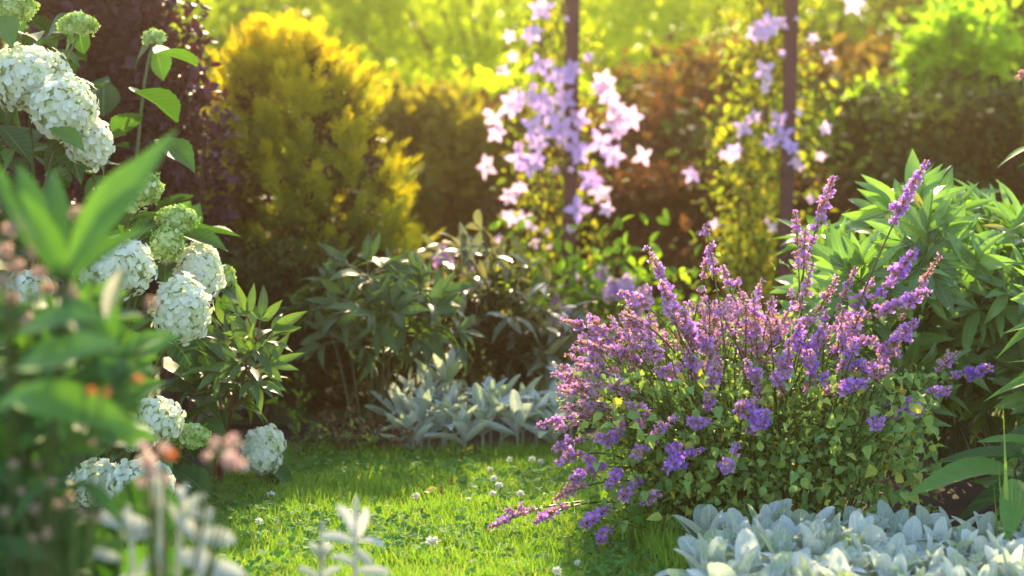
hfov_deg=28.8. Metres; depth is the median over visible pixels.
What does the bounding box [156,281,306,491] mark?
peony bush
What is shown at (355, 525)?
lambs ear stalk
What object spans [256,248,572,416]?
dark shrub
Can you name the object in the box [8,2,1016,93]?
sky
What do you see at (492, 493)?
clover flower
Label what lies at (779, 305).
background bush
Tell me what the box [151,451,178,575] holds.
orange leaf sprig
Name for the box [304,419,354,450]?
border weed
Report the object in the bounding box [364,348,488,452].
lambs ear plant
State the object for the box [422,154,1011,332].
background bush
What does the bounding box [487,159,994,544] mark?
catmint bush
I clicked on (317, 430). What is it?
border weed
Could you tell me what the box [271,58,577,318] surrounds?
background bush
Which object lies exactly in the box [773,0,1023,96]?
background tree
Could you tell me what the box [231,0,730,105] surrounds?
background tree
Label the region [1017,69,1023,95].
bee balm
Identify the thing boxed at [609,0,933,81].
background tree
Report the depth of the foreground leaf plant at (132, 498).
2.62 m
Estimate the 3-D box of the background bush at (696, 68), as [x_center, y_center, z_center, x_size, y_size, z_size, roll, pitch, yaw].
[1.333,-0.601,9.551,2.138,1.403,1.446,0,5,0]
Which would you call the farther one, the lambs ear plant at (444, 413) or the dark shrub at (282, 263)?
the dark shrub at (282, 263)
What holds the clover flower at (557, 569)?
on the lawn at (404, 551)
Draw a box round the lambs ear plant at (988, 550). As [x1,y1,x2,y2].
[918,507,1023,575]
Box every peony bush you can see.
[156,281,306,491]
[280,231,487,447]
[762,149,1023,515]
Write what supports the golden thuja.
on the meadow
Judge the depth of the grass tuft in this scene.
3.82 m
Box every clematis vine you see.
[460,0,651,354]
[670,0,865,362]
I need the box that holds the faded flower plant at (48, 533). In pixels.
[0,439,99,575]
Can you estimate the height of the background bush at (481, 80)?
1.216 m
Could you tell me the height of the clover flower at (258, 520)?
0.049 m
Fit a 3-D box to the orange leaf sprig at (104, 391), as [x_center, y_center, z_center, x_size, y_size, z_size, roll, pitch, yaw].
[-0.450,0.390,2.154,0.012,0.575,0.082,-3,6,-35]
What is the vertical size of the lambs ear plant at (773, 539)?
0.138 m
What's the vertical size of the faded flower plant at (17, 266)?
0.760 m
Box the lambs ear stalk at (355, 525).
[320,496,389,575]
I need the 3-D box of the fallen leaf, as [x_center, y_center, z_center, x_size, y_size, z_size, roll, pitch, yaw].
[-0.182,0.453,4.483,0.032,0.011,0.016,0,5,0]
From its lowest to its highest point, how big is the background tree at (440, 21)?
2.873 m
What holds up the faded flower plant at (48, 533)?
on the lawn at (404, 551)
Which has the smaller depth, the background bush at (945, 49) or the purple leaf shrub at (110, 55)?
the purple leaf shrub at (110, 55)
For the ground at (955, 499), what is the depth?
5.04 m
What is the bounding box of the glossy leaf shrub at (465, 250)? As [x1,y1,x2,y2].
[401,209,607,419]
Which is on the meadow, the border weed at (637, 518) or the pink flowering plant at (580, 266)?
the pink flowering plant at (580, 266)
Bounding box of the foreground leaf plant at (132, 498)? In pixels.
[0,474,196,575]
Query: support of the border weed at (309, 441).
on the ground at (955, 499)
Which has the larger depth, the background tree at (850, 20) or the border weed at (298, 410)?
the background tree at (850, 20)
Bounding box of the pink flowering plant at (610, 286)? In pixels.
[529,208,725,388]
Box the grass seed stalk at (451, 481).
[449,475,453,493]
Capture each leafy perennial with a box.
[907,425,1023,539]
[983,146,1023,401]
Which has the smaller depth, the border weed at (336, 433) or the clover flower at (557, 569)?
the clover flower at (557, 569)
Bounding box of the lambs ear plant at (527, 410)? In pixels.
[452,361,590,451]
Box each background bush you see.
[271,52,643,224]
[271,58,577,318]
[419,65,818,313]
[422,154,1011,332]
[578,12,899,293]
[626,61,1023,299]
[760,226,994,427]
[770,0,1023,204]
[798,19,951,98]
[853,0,1023,205]
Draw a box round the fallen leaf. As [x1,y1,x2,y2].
[424,486,437,491]
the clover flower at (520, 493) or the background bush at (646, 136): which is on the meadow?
the background bush at (646, 136)
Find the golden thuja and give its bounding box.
[197,6,446,409]
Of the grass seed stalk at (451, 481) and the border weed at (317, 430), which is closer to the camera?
the grass seed stalk at (451, 481)
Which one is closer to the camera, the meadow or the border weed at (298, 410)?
the border weed at (298, 410)
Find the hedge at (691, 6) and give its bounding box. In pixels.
[6,0,920,153]
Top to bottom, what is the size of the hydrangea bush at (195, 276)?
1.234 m
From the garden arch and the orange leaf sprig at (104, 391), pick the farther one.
the garden arch
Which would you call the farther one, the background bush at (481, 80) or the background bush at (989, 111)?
the background bush at (481, 80)
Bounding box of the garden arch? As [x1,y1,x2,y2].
[561,0,799,365]
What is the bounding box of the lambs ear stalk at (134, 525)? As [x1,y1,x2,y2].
[94,473,245,575]
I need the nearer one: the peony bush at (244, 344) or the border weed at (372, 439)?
the peony bush at (244, 344)
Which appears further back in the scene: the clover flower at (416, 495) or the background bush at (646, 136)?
the background bush at (646, 136)
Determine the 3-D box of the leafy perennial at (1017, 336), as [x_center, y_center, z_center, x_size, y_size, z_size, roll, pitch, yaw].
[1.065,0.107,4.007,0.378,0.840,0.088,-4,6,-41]
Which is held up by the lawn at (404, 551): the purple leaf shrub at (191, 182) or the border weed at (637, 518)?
the border weed at (637, 518)
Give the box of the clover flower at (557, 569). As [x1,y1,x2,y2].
[553,566,560,574]
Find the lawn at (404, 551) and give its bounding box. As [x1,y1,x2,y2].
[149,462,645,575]
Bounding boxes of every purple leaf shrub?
[0,0,210,396]
[112,0,244,415]
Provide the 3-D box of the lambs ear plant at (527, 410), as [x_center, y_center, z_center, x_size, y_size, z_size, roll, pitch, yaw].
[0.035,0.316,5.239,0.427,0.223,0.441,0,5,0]
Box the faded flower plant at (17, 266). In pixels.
[0,206,157,575]
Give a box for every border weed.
[253,409,351,455]
[266,372,315,443]
[300,416,381,450]
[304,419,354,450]
[316,405,384,452]
[339,417,388,452]
[360,413,418,453]
[440,437,482,456]
[607,496,684,539]
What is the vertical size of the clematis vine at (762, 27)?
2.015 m
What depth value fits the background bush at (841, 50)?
9.64 m
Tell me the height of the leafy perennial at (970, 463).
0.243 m
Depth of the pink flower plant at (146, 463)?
2.29 m
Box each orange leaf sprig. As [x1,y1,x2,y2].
[72,386,97,575]
[89,388,110,575]
[118,375,144,575]
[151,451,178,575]
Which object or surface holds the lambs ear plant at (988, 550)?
on the ground at (955, 499)
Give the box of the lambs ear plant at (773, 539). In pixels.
[655,498,865,575]
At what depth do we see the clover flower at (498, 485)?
4.55 m
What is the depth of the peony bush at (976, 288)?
4.49 m
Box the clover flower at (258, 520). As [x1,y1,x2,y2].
[255,518,262,524]
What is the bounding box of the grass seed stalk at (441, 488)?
[439,485,443,502]
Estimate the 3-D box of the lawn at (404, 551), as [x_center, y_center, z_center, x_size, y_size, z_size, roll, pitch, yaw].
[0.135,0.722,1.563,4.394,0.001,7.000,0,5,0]
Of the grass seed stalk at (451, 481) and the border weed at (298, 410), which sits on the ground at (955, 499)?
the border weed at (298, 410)
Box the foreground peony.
[0,129,180,575]
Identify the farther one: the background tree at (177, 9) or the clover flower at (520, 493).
the background tree at (177, 9)
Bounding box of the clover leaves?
[117,448,687,575]
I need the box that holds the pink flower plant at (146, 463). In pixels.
[136,433,246,575]
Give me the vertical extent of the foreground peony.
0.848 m
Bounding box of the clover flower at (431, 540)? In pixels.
[425,535,437,546]
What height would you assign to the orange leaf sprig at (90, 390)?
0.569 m
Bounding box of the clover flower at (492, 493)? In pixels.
[489,490,496,503]
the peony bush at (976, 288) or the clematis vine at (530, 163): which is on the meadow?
the clematis vine at (530, 163)
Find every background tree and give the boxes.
[0,0,384,268]
[5,0,413,211]
[174,0,582,230]
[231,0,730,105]
[403,0,920,99]
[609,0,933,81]
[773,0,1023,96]
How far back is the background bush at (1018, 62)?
9.24 m
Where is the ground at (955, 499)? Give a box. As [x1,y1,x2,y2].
[65,425,1023,535]
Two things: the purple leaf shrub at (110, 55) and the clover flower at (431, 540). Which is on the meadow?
the purple leaf shrub at (110, 55)
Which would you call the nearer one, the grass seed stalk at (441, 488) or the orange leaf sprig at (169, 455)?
the orange leaf sprig at (169, 455)
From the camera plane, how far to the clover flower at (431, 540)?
3.91 m
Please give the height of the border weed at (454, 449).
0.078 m
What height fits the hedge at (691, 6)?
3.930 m
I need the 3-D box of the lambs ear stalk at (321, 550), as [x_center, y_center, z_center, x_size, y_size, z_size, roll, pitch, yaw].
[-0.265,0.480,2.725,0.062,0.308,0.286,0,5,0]
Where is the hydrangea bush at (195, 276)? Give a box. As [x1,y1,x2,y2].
[0,0,293,508]
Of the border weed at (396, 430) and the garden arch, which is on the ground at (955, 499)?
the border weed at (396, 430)
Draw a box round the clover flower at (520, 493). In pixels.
[516,490,524,503]
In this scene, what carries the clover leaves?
on the lawn at (404, 551)
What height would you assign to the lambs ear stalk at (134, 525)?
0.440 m
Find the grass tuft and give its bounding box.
[993,413,1018,538]
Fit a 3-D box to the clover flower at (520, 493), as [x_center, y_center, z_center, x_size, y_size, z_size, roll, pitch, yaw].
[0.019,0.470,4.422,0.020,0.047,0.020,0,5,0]
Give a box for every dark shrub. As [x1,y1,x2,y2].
[120,226,375,422]
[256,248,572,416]
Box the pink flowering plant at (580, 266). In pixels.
[433,215,675,395]
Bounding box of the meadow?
[0,180,1016,424]
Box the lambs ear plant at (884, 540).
[814,500,970,575]
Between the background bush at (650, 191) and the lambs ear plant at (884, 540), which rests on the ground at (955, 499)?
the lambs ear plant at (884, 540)
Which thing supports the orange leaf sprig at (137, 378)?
on the lawn at (404, 551)
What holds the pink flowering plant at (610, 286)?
on the meadow
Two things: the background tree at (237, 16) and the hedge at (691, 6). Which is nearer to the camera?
the background tree at (237, 16)
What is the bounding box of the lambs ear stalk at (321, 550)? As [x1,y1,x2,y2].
[297,521,341,575]
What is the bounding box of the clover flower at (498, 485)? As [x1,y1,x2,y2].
[495,482,502,488]
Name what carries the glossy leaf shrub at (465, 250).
on the meadow
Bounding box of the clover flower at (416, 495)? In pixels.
[413,492,419,503]
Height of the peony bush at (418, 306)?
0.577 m

